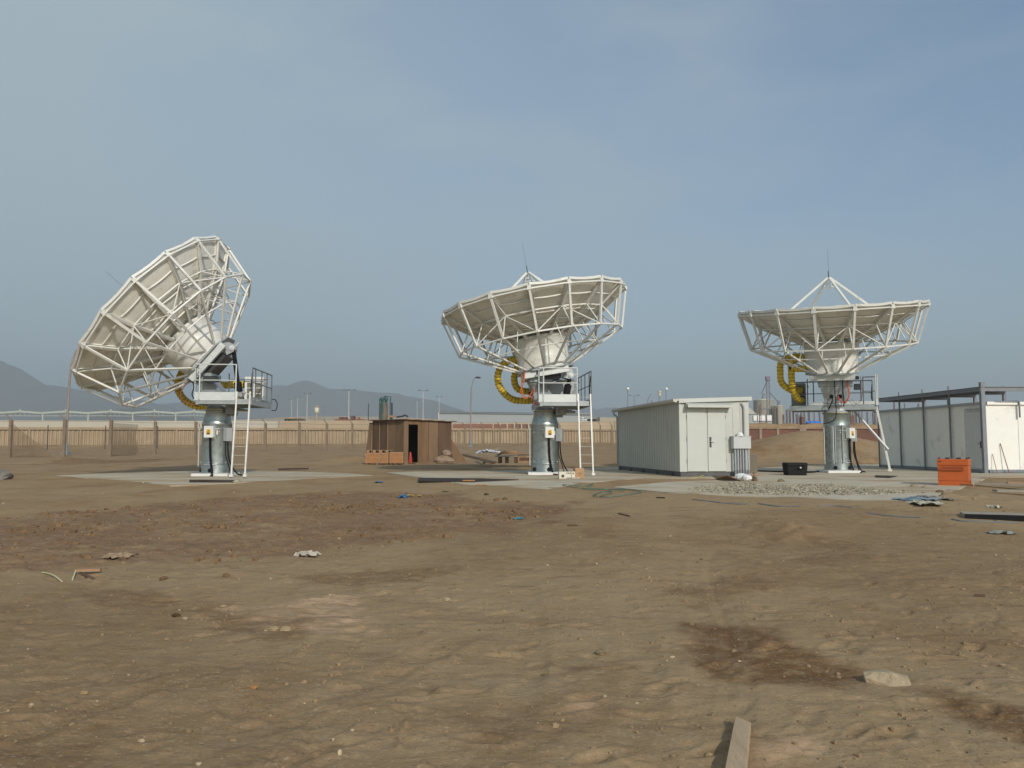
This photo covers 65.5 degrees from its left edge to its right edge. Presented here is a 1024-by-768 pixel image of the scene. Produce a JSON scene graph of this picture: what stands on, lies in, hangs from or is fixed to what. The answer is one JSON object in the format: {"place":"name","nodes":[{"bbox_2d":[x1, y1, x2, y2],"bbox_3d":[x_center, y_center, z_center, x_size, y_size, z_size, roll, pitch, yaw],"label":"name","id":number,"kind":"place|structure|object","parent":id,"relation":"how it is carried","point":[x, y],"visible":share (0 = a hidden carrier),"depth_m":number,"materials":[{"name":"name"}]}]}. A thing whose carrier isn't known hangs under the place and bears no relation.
{"place":"outdoors","nodes":[
{"label":"outdoors","id":0,"kind":"place"},
{"bbox_2d":[0,361,200,420],"bbox_3d":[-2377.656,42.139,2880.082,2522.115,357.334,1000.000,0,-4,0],"label":"hills","id":1,"kind":"structure","parent":0,"point":[21,389],"depth_m":2792.53,"materials":[{"name":"stone"}]},
{"bbox_2d":[84,408,192,420],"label":"hills","id":2,"kind":"structure","parent":0,"point":[141,417],"depth_m":1895.28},
{"bbox_2d":[0,442,615,448],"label":"earth bank","id":3,"kind":"structure","parent":0,"point":[249,445],"depth_m":116.26,"materials":[{"name":"soil"}]},
{"bbox_2d":[160,381,464,420],"bbox_3d":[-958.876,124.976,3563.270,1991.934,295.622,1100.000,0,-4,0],"label":"hills","id":4,"kind":"structure","parent":0,"point":[335,401],"depth_m":3407.91,"materials":[{"name":"stone"}]},
{"bbox_2d":[231,416,437,427],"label":"hills","id":5,"kind":"structure","parent":0,"point":[320,418],"depth_m":514.16,"materials":[{"name":"soil"}]},
{"bbox_2d":[0,431,1023,767],"bbox_3d":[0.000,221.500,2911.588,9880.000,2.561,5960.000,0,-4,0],"label":"ground","id":6,"kind":"structure","parent":0,"point":[62,655],"depth_m":6.95,"materials":[{"name":"soil"}]},
{"bbox_2d":[0,469,13,479],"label":"boulder","id":7,"kind":"object","parent":6,"relation":"on","point":[5,475],"visible":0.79,"depth_m":27.23,"materials":[{"name":"stone"}]},
{"bbox_2d":[41,572,62,581],"bbox_3d":[-5.276,2.210,9.141,0.613,0.059,0.026,-4,-6,41],"label":"wood sliver","id":8,"kind":"object","parent":6,"relation":"on","point":[53,575],"visible":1,"depth_m":9.12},
{"bbox_2d":[66,349,76,454],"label":"street lamp","id":9,"kind":"object","parent":6,"relation":"on","point":[67,407],"visible":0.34,"depth_m":73.02,"materials":[{"name":"metal"}]},
{"bbox_2d":[79,690,88,694],"bbox_3d":[-2.650,1.911,4.931,0.052,0.031,0.041,-1,-4,13],"label":"stone","id":10,"kind":"object","parent":6,"relation":"on","point":[83,692],"visible":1,"depth_m":4.92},
{"bbox_2d":[81,573,94,578],"bbox_3d":[-4.913,2.227,9.227,0.331,0.030,0.030,-4,-6,42],"label":"wood splinter","id":11,"kind":"object","parent":6,"relation":"on","point":[86,575],"visible":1,"depth_m":9.22,"materials":[{"name":"brown wood"}]},
{"bbox_2d":[76,568,101,571],"bbox_3d":[-4.992,2.195,9.407,0.252,0.027,0.090,1,-4,-13],"label":"broken plank","id":12,"kind":"object","parent":6,"relation":"on","point":[87,569],"visible":1,"depth_m":9.37,"materials":[{"name":"wood"}]},
{"bbox_2d":[0,409,205,420],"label":"portal frame shed","id":13,"kind":"structure","parent":6,"relation":"on","point":[101,412],"depth_m":214.86,"materials":[{"name":"metal"}]},
{"bbox_2d":[99,552,138,558],"bbox_3d":[-5.187,2.252,10.527,0.384,0.064,0.395,0,-4,0],"label":"cardboard scrap","id":14,"kind":"object","parent":6,"relation":"on","point":[119,555],"visible":0.99,"depth_m":10.44,"materials":[{"name":"cardboard"}]},
{"bbox_2d":[0,420,277,435],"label":"boundary wall","id":15,"kind":"structure","parent":6,"relation":"on","point":[160,424],"depth_m":169.00,"materials":[{"name":"concrete"}]},
{"bbox_2d":[159,576,168,580],"bbox_3d":[-3.973,2.223,9.081,0.106,0.067,0.087,0,-4,0],"label":"stone","id":16,"kind":"object","parent":6,"relation":"on","point":[163,578],"visible":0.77,"depth_m":9.06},
{"bbox_2d":[171,613,180,616],"bbox_3d":[-3.037,2.093,7.206,0.076,0.050,0.070,-2,-5,28],"label":"stone","id":17,"kind":"object","parent":6,"relation":"on","point":[176,615],"visible":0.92,"depth_m":7.18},
{"bbox_2d":[57,470,371,486],"bbox_3d":[-10.893,3.547,29.858,12.360,0.250,8.833,-4,-6,44],"label":"concrete pad","id":18,"kind":"object","parent":6,"relation":"on","point":[174,478],"visible":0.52,"depth_m":28.71,"materials":[{"name":"concrete"}]},
{"bbox_2d":[71,235,277,476],"bbox_3d":[-12.436,-1.038,29.480,6.501,8.835,7.352,0,-4,0],"label":"satellite antenna","id":19,"kind":"object","parent":18,"relation":"on","point":[155,315],"visible":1,"depth_m":28.36,"materials":[{"name":"white paint"}]},
{"bbox_2d":[189,480,233,482],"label":"steel beam","id":20,"kind":"structure","parent":18,"relation":"on","point":[213,481],"depth_m":24.14,"materials":[{"name":"metal"}]},
{"bbox_2d":[249,684,257,688],"bbox_3d":[-1.639,1.926,5.052,0.063,0.038,0.054,0,-4,0],"label":"stone","id":21,"kind":"object","parent":6,"relation":"on","point":[253,686],"visible":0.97,"depth_m":5.04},
{"bbox_2d":[0,491,542,570],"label":"earth clods","id":22,"kind":"object","parent":6,"relation":"on","point":[206,526],"visible":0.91,"depth_m":14.33,"materials":[{"name":"soil"}]},
{"bbox_2d":[268,626,278,630],"bbox_3d":[-1.983,2.040,6.627,0.091,0.056,0.075,0,-4,0],"label":"stone","id":23,"kind":"object","parent":6,"relation":"on","point":[273,628],"visible":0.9,"depth_m":6.61,"materials":[{"name":"stone"}]},
{"bbox_2d":[280,625,291,631],"bbox_3d":[-1.883,2.038,6.621,0.096,0.061,0.084,2,-5,-25],"label":"stone","id":24,"kind":"object","parent":6,"relation":"on","point":[285,628],"visible":0.84,"depth_m":6.60,"materials":[{"name":"stone"}]},
{"bbox_2d":[278,468,308,469],"bbox_3d":[-10.002,3.879,36.434,1.348,0.085,0.150,1,-4,-12],"label":"steel bar","id":25,"kind":"object","parent":6,"relation":"on","point":[290,468],"visible":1,"depth_m":36.33,"materials":[{"name":"metal"}]},
{"bbox_2d":[283,418,305,420],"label":"pale house","id":26,"kind":"structure","parent":6,"relation":"on","point":[292,419],"depth_m":189.89,"materials":[{"name":"metal"}]},
{"bbox_2d":[294,396,301,417],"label":"light mast","id":27,"kind":"object","parent":6,"relation":"on","point":[297,404],"visible":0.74,"depth_m":300.21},
{"bbox_2d":[294,550,320,556],"bbox_3d":[-2.782,2.297,10.819,0.341,0.076,0.274,0,-4,0],"label":"crumpled paper","id":28,"kind":"object","parent":6,"relation":"on","point":[306,553],"visible":1,"depth_m":10.77,"materials":[{"name":"paper"}]},
{"bbox_2d":[0,427,615,445],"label":"fluted wall","id":29,"kind":"structure","parent":6,"relation":"on","point":[86,436],"depth_m":119.06,"materials":[{"name":"concrete"}]},
{"bbox_2d":[5,413,615,456],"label":"wire fence","id":30,"kind":"object","parent":6,"relation":"on","point":[64,436],"visible":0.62,"depth_m":75.72,"materials":[{"name":"metal"}]},
{"bbox_2d":[314,405,318,420],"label":"water tank","id":31,"kind":"object","parent":6,"relation":"on","point":[316,410],"visible":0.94,"depth_m":259.65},
{"bbox_2d":[280,420,372,427],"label":"boundary wall","id":32,"kind":"structure","parent":6,"relation":"on","point":[317,424],"depth_m":158.93,"materials":[{"name":"concrete"}]},
{"bbox_2d":[342,389,355,418],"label":"light mast","id":33,"kind":"object","parent":6,"relation":"on","point":[348,399],"visible":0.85,"depth_m":230.24,"materials":[{"name":"metal"}]},
{"bbox_2d":[366,423,372,452],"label":"plywood strip","id":34,"kind":"object","parent":6,"relation":"on","point":[369,442],"visible":0.64,"depth_m":49.30,"materials":[{"name":"wood"}]},
{"bbox_2d":[365,453,388,464],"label":"plywood crate","id":35,"kind":"object","parent":6,"relation":"on","point":[373,458],"visible":0.9,"depth_m":45.14,"materials":[{"name":"wood"}]},
{"bbox_2d":[367,450,392,452],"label":"pallet","id":36,"kind":"object","parent":35,"relation":"on","point":[376,451],"visible":0.99,"depth_m":45.27,"materials":[{"name":"wood"}]},
{"bbox_2d":[379,396,394,419],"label":"green tank","id":37,"kind":"object","parent":6,"relation":"on","point":[383,411],"visible":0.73,"depth_m":149.67,"materials":[{"name":"metal"}]},
{"bbox_2d":[389,452,403,464],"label":"plywood crate","id":38,"kind":"object","parent":6,"relation":"on","point":[396,458],"visible":1,"depth_m":45.28,"materials":[{"name":"wood"}]},
{"bbox_2d":[368,418,457,463],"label":"plywood hut","id":39,"kind":"object","parent":6,"relation":"on","point":[420,440],"visible":0.8,"depth_m":48.29,"materials":[{"name":"wood"}]},
{"bbox_2d":[408,452,411,462],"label":"traffic cone","id":40,"kind":"object","parent":39,"relation":"in","point":[410,458],"visible":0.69,"depth_m":47.60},
{"bbox_2d":[408,462,436,463],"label":"step board","id":41,"kind":"object","parent":6,"relation":"on","point":[423,463],"visible":0.57,"depth_m":46.77,"materials":[{"name":"brown wood"}]},
{"bbox_2d":[434,456,442,463],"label":"cement sack","id":42,"kind":"object","parent":6,"relation":"on","point":[438,459],"visible":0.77,"depth_m":47.15,"materials":[{"name":"paper"}]},
{"bbox_2d":[440,455,449,463],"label":"cement sack","id":43,"kind":"object","parent":6,"relation":"on","point":[444,457],"visible":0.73,"depth_m":47.17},
{"bbox_2d":[442,450,451,455],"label":"cement sack","id":44,"kind":"object","parent":43,"relation":"on","point":[446,453],"visible":1,"depth_m":47.22,"materials":[{"name":"paper"}]},
{"bbox_2d":[444,457,454,463],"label":"cement sack","id":45,"kind":"object","parent":6,"relation":"on","point":[449,460],"visible":0.8,"depth_m":47.15,"materials":[{"name":"fabric"}]},
{"bbox_2d":[451,440,465,462],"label":"plywood offcut","id":46,"kind":"object","parent":6,"relation":"on","point":[456,456],"visible":0.71,"depth_m":49.57,"materials":[{"name":"wood"}]},
{"bbox_2d":[468,377,480,446],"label":"street lamp","id":47,"kind":"object","parent":6,"relation":"on","point":[470,443],"visible":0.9,"depth_m":117.93,"materials":[{"name":"metal"}]},
{"bbox_2d":[495,455,517,462],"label":"broken pallet","id":48,"kind":"object","parent":6,"relation":"on","point":[507,458],"visible":1,"depth_m":41.82,"materials":[{"name":"brown wood"}]},
{"bbox_2d":[2,479,1014,759],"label":"pebbles","id":49,"kind":"object","parent":6,"relation":"on","point":[458,663],"visible":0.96,"depth_m":5.74,"materials":[{"name":"stone"}]},
{"bbox_2d":[0,498,1023,767],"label":"soil crumbs","id":50,"kind":"object","parent":6,"relation":"on","point":[834,742],"visible":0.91,"depth_m":6.33,"materials":[{"name":"soil"}]},
{"bbox_2d":[438,412,589,422],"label":"warehouse","id":51,"kind":"structure","parent":6,"relation":"on","point":[491,417],"depth_m":331.69,"materials":[{"name":"metal"}]},
{"bbox_2d":[518,456,530,462],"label":"timber crate","id":52,"kind":"object","parent":6,"relation":"on","point":[523,459],"visible":0.34,"depth_m":41.83,"materials":[{"name":"brown wood"}]},
{"bbox_2d":[452,421,615,430],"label":"boundary wall","id":53,"kind":"structure","parent":6,"relation":"on","point":[574,425],"depth_m":173.29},
{"bbox_2d":[385,467,753,488],"bbox_3d":[2.763,3.675,31.551,17.872,0.250,13.186,4,-6,-44],"label":"concrete pad","id":54,"kind":"object","parent":6,"relation":"on","point":[604,474],"visible":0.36,"depth_m":28.71,"materials":[{"name":"concrete"}]},
{"bbox_2d":[418,478,518,481],"bbox_3d":[-1.777,3.096,25.713,3.676,0.030,2.299,-2,-5,22],"label":"steel plate","id":55,"kind":"object","parent":54,"relation":"on","point":[450,479],"visible":1,"depth_m":25.68,"materials":[{"name":"metal"}]},
{"bbox_2d":[441,244,626,474],"bbox_3d":[0.845,-1.014,31.115,7.309,9.035,7.396,0,-4,0],"label":"satellite antenna","id":56,"kind":"object","parent":54,"relation":"on","point":[532,324],"visible":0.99,"depth_m":29.95,"materials":[{"name":"white paint"}]},
{"bbox_2d":[558,471,574,478],"bbox_3d":[1.836,3.066,26.793,0.545,0.245,0.312,0,-4,-3],"label":"power unit","id":57,"kind":"object","parent":54,"relation":"on","point":[566,475],"visible":1,"depth_m":26.65,"materials":[{"name":"beige plastic"}]},
{"bbox_2d":[573,468,583,477],"bbox_3d":[2.274,3.043,27.215,0.300,0.354,0.344,1,-4,-7],"label":"cardboard box","id":58,"kind":"object","parent":54,"relation":"on","point":[579,472],"visible":0.92,"depth_m":27.05,"materials":[{"name":"cardboard"}]},
{"bbox_2d":[612,397,751,476],"bbox_3d":[6.706,2.219,32.849,2.970,2.930,8.878,1,-4,-8],"label":"equipment shelter","id":59,"kind":"object","parent":54,"relation":"on","point":[692,437],"visible":0.87,"depth_m":28.91,"materials":[{"name":"metal"}]},
{"bbox_2d":[686,408,706,470],"bbox_3d":[6.636,2.003,28.691,0.727,2.276,0.054,1,-4,-9],"label":"door","id":60,"kind":"structure","parent":59,"relation":"in","point":[696,417],"depth_m":28.67,"materials":[{"name":"metal"}]},
{"bbox_2d":[707,408,726,470],"bbox_3d":[7.419,2.004,28.756,0.693,2.278,0.113,1,-4,-8],"label":"door","id":61,"kind":"structure","parent":59,"relation":"in","point":[717,460],"depth_m":28.78,"materials":[{"name":"metal"}]},
{"bbox_2d":[562,484,624,490],"bbox_3d":[1.985,2.779,21.400,0.468,0.053,2.892,3,-5,-31],"label":"green cable","id":62,"kind":"object","parent":6,"relation":"on","point":[595,488],"visible":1,"depth_m":21.18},
{"bbox_2d":[587,417,615,421],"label":"flat roofed building","id":63,"kind":"structure","parent":6,"relation":"on","point":[599,419],"depth_m":260.29,"materials":[{"name":"concrete"}]},
{"bbox_2d":[596,649,606,655],"bbox_3d":[0.662,1.990,5.900,0.086,0.056,0.077,0,-4,0],"label":"stone","id":64,"kind":"object","parent":6,"relation":"on","point":[600,652],"visible":0.95,"depth_m":5.88,"materials":[{"name":"stone"}]},
{"bbox_2d":[564,483,641,496],"bbox_3d":[2.379,2.769,20.846,1.334,0.108,4.702,1,-4,-8],"label":"garden hose","id":65,"kind":"object","parent":6,"relation":"on","point":[605,491],"visible":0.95,"depth_m":20.18,"materials":[{"name":"rubber"}]},
{"bbox_2d":[692,499,746,503],"bbox_3d":[4.377,2.508,16.945,0.131,0.057,1.369,4,-6,-42],"label":"grey pipe","id":66,"kind":"object","parent":6,"relation":"on","point":[719,502],"visible":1,"depth_m":16.87,"materials":[{"name":"plastic"}]},
{"bbox_2d":[725,716,750,767],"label":"wooden plank","id":67,"kind":"object","parent":6,"relation":"on","point":[738,753],"visible":1,"depth_m":3.99,"materials":[{"name":"wood"}]},
{"bbox_2d":[749,408,755,414],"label":"conical shed","id":68,"kind":"structure","parent":6,"relation":"on","point":[751,412],"depth_m":225.62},
{"bbox_2d":[749,415,771,423],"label":"white shed","id":69,"kind":"structure","parent":6,"relation":"on","point":[753,418],"depth_m":189.68,"materials":[{"name":"metal"}]},
{"bbox_2d":[753,394,773,423],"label":"grain silo","id":70,"kind":"object","parent":6,"relation":"on","point":[758,402],"visible":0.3,"depth_m":247.95,"materials":[{"name":"metal"}]},
{"bbox_2d":[761,376,779,414],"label":"elevator tower","id":71,"kind":"structure","parent":6,"relation":"on","point":[767,378],"depth_m":240.45,"materials":[{"name":"metal"}]},
{"bbox_2d":[773,400,783,424],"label":"grain silo","id":72,"kind":"object","parent":6,"relation":"on","point":[780,410],"visible":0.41,"depth_m":243.75,"materials":[{"name":"metal"}]},
{"bbox_2d":[758,503,799,506],"bbox_3d":[5.369,2.456,16.111,0.138,0.048,0.907,4,-6,-44],"label":"grey pipe","id":73,"kind":"object","parent":6,"relation":"on","point":[779,506],"visible":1,"depth_m":16.03,"materials":[{"name":"plastic"}]},
{"bbox_2d":[749,425,879,441],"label":"brick wall","id":74,"kind":"structure","parent":6,"relation":"on","point":[762,432],"depth_m":73.84,"materials":[{"name":"brick"}]},
{"bbox_2d":[613,464,1023,500],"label":"concrete pad","id":75,"kind":"object","parent":6,"relation":"on","point":[905,478],"visible":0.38,"depth_m":24.17,"materials":[{"name":"concrete"}]},
{"bbox_2d":[712,475,740,480],"bbox_3d":[6.806,3.014,25.750,0.257,0.170,2.336,1,-4,-9],"label":"plywood sheet","id":76,"kind":"object","parent":75,"relation":"on","point":[726,477],"visible":1,"depth_m":25.31,"materials":[{"name":"wood"}]},
{"bbox_2d":[735,473,743,479],"bbox_3d":[7.563,3.057,26.238,0.418,0.249,0.402,-2,-5,23],"label":"white sack","id":77,"kind":"object","parent":75,"relation":"on","point":[738,476],"visible":0.49,"depth_m":26.14,"materials":[{"name":"plastic"}]},
{"bbox_2d":[741,474,751,480],"bbox_3d":[7.459,2.989,25.348,0.324,0.252,0.406,0,-4,0],"label":"white sack","id":78,"kind":"object","parent":75,"relation":"on","point":[746,477],"visible":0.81,"depth_m":25.22,"materials":[{"name":"plastic"}]},
{"bbox_2d":[750,455,757,472],"bbox_3d":[9.871,3.284,32.797,0.330,0.720,0.506,0,-4,0],"label":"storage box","id":79,"kind":"object","parent":75,"relation":"on","point":[753,464],"visible":0.6,"depth_m":32.55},
{"bbox_2d":[758,470,818,472],"bbox_3d":[11.628,3.603,32.791,2.679,0.091,1.406,0,-4,0],"label":"black hose","id":80,"kind":"object","parent":75,"relation":"on","point":[782,471],"visible":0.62,"depth_m":32.80,"materials":[{"name":"rubber"}]},
{"bbox_2d":[782,462,807,474],"bbox_3d":[10.631,3.190,29.913,0.808,0.470,0.612,0,-4,0],"label":"transport case","id":81,"kind":"object","parent":75,"relation":"on","point":[794,468],"visible":0.99,"depth_m":29.68,"materials":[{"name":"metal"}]},
{"bbox_2d":[737,250,930,472],"bbox_3d":[13.151,-0.943,32.809,7.345,9.150,7.285,0,-4,0],"label":"satellite antenna","id":82,"kind":"object","parent":75,"relation":"on","point":[830,355],"visible":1,"depth_m":32.23,"materials":[{"name":"white paint"}]},
{"bbox_2d":[875,475,895,477],"bbox_3d":[13.182,3.295,28.360,0.760,0.020,1.864,-3,-5,33],"label":"steel plate","id":83,"kind":"object","parent":75,"relation":"on","point":[882,476],"visible":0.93,"depth_m":28.16,"materials":[{"name":"metal"}]},
{"bbox_2d":[892,496,939,500],"bbox_3d":[8.353,2.362,16.474,0.875,0.076,0.767,0,-4,0],"label":"plastic sheet","id":84,"kind":"object","parent":75,"relation":"on","point":[911,498],"visible":0.99,"depth_m":16.32,"materials":[{"name":"plastic"}]},
{"bbox_2d":[872,382,1023,472],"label":"site cabin","id":85,"kind":"object","parent":75,"relation":"on","point":[924,437],"visible":0.96,"depth_m":34.22,"materials":[{"name":"metal"}]},
{"bbox_2d":[964,411,981,468],"bbox_3d":[18.977,2.307,32.773,0.120,2.345,1.136,0,-4,-3],"label":"door","id":86,"kind":"structure","parent":85,"relation":"in","point":[973,449],"depth_m":32.80,"materials":[{"name":"metal"}]},
{"bbox_2d":[937,457,971,485],"bbox_3d":[12.608,2.484,22.699,0.784,0.785,0.920,-3,-5,34],"label":"tool chest","id":87,"kind":"object","parent":75,"relation":"on","point":[955,472],"visible":0.98,"depth_m":22.37,"materials":[{"name":"metal"}]},
{"bbox_2d":[959,484,973,485],"bbox_3d":[12.383,2.747,21.692,0.050,0.050,0.392,2,-5,-28],"label":"weathered board","id":88,"kind":"object","parent":75,"relation":"on","point":[966,484],"visible":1,"depth_m":21.67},
{"bbox_2d":[817,505,852,507],"bbox_3d":[6.341,2.406,15.641,0.639,0.048,0.164,-2,-5,23],"label":"grey pipe","id":89,"kind":"object","parent":6,"relation":"on","point":[833,505],"visible":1,"depth_m":15.69,"materials":[{"name":"plastic"}]},
{"bbox_2d":[872,413,874,424],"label":"rebar column","id":90,"kind":"structure","parent":6,"relation":"on","point":[873,418],"depth_m":89.92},
{"bbox_2d":[863,669,910,686],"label":"rock","id":91,"kind":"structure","parent":6,"relation":"on","point":[884,677],"depth_m":5.11,"materials":[{"name":"stone"}]},
{"bbox_2d":[866,512,920,517],"bbox_3d":[6.864,2.370,14.373,0.071,0.057,0.953,4,-6,-43],"label":"grey pipe","id":92,"kind":"object","parent":6,"relation":"on","point":[894,515],"visible":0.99,"depth_m":14.33,"materials":[{"name":"plastic"}]},
{"bbox_2d":[907,500,943,504],"bbox_3d":[8.101,2.308,15.581,0.615,0.080,0.684,0,-4,0],"label":"paper sack","id":93,"kind":"object","parent":6,"relation":"on","point":[920,502],"visible":1,"depth_m":15.44,"materials":[{"name":"paper"}]},
{"bbox_2d":[917,495,955,499],"bbox_3d":[8.979,2.394,16.870,0.404,0.074,1.192,0,-4,0],"label":"cement bag","id":94,"kind":"object","parent":6,"relation":"on","point":[943,498],"visible":0.91,"depth_m":16.71,"materials":[{"name":"paper"}]},
{"bbox_2d":[951,518,1019,523],"bbox_3d":[7.981,2.320,13.426,1.000,0.056,0.183,-2,-5,26],"label":"grey pipe","id":95,"kind":"object","parent":6,"relation":"on","point":[986,521],"visible":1,"depth_m":13.39,"materials":[{"name":"plastic"}]},
{"bbox_2d":[960,511,1023,521],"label":"steel beam","id":96,"kind":"object","parent":6,"relation":"on","point":[997,516],"visible":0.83,"depth_m":13.72,"materials":[{"name":"black metal"}]},
{"bbox_2d":[985,505,1002,507],"bbox_3d":[9.456,2.397,15.636,0.245,0.065,0.246,0,-4,0],"label":"rag","id":97,"kind":"object","parent":6,"relation":"on","point":[994,506],"visible":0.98,"depth_m":15.57,"materials":[{"name":"fabric"}]},
{"bbox_2d":[974,483,1023,485],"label":"weathered board","id":98,"kind":"object","parent":6,"relation":"on","point":[1009,484],"visible":1,"depth_m":21.79,"materials":[{"name":"wood"}]},
{"bbox_2d":[986,530,1015,533],"bbox_3d":[7.710,2.326,12.556,0.453,0.057,0.245,0,-4,0],"label":"cloth rag","id":99,"kind":"object","parent":6,"relation":"on","point":[1000,531],"visible":1,"depth_m":12.48,"materials":[{"name":"fabric"}]},
{"bbox_2d":[992,489,1023,491],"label":"weathered board","id":100,"kind":"object","parent":6,"relation":"on","point":[1008,490],"visible":1,"depth_m":19.63,"materials":[{"name":"wood"}]},
{"bbox_2d":[0,0,1023,424],"label":"sky","id":101,"kind":"structure","parent":0,"point":[372,169],"materials":[{"name":"blue"}]},
{"bbox_2d":[572,407,617,417],"bbox_3d":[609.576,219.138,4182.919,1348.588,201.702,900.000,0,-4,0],"label":"building","id":102,"kind":"structure","parent":0,"point":[604,412],"depth_m":4147.41,"materials":[{"name":"grey"}]},
{"bbox_2d":[687,481,924,494],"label":"gravel","id":103,"kind":"structure","parent":0,"point":[731,487],"depth_m":19.77,"materials":[{"name":"gravel"}]},
{"bbox_2d":[749,423,877,425],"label":"earth terrace","id":104,"kind":"structure","parent":0,"point":[792,424],"depth_m":76.26,"materials":[{"name":"soil"}]},
{"bbox_2d":[776,408,777,424],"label":"rebar column","id":105,"kind":"structure","parent":104,"relation":"on","point":[777,416],"depth_m":81.99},
{"bbox_2d":[800,412,804,424],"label":"rebar column","id":106,"kind":"structure","parent":104,"relation":"on","point":[802,420],"depth_m":79.84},
{"bbox_2d":[850,412,854,423],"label":"rebar column","id":107,"kind":"structure","parent":104,"relation":"on","point":[852,418],"depth_m":79.75,"materials":[{"name":"metal"}]},
{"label":"timber plank","id":108,"kind":"object","parent":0,"visible":0},
{"bbox_2d":[463,455,494,463],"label":"timber plank","id":109,"kind":"object","parent":108,"relation":"on","point":[479,459],"visible":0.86,"depth_m":41.45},
{"bbox_2d":[462,454,496,461],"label":"timber plank","id":110,"kind":"object","parent":109,"relation":"on","point":[477,457],"visible":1,"depth_m":42.16,"materials":[{"name":"wood"}]}
]}

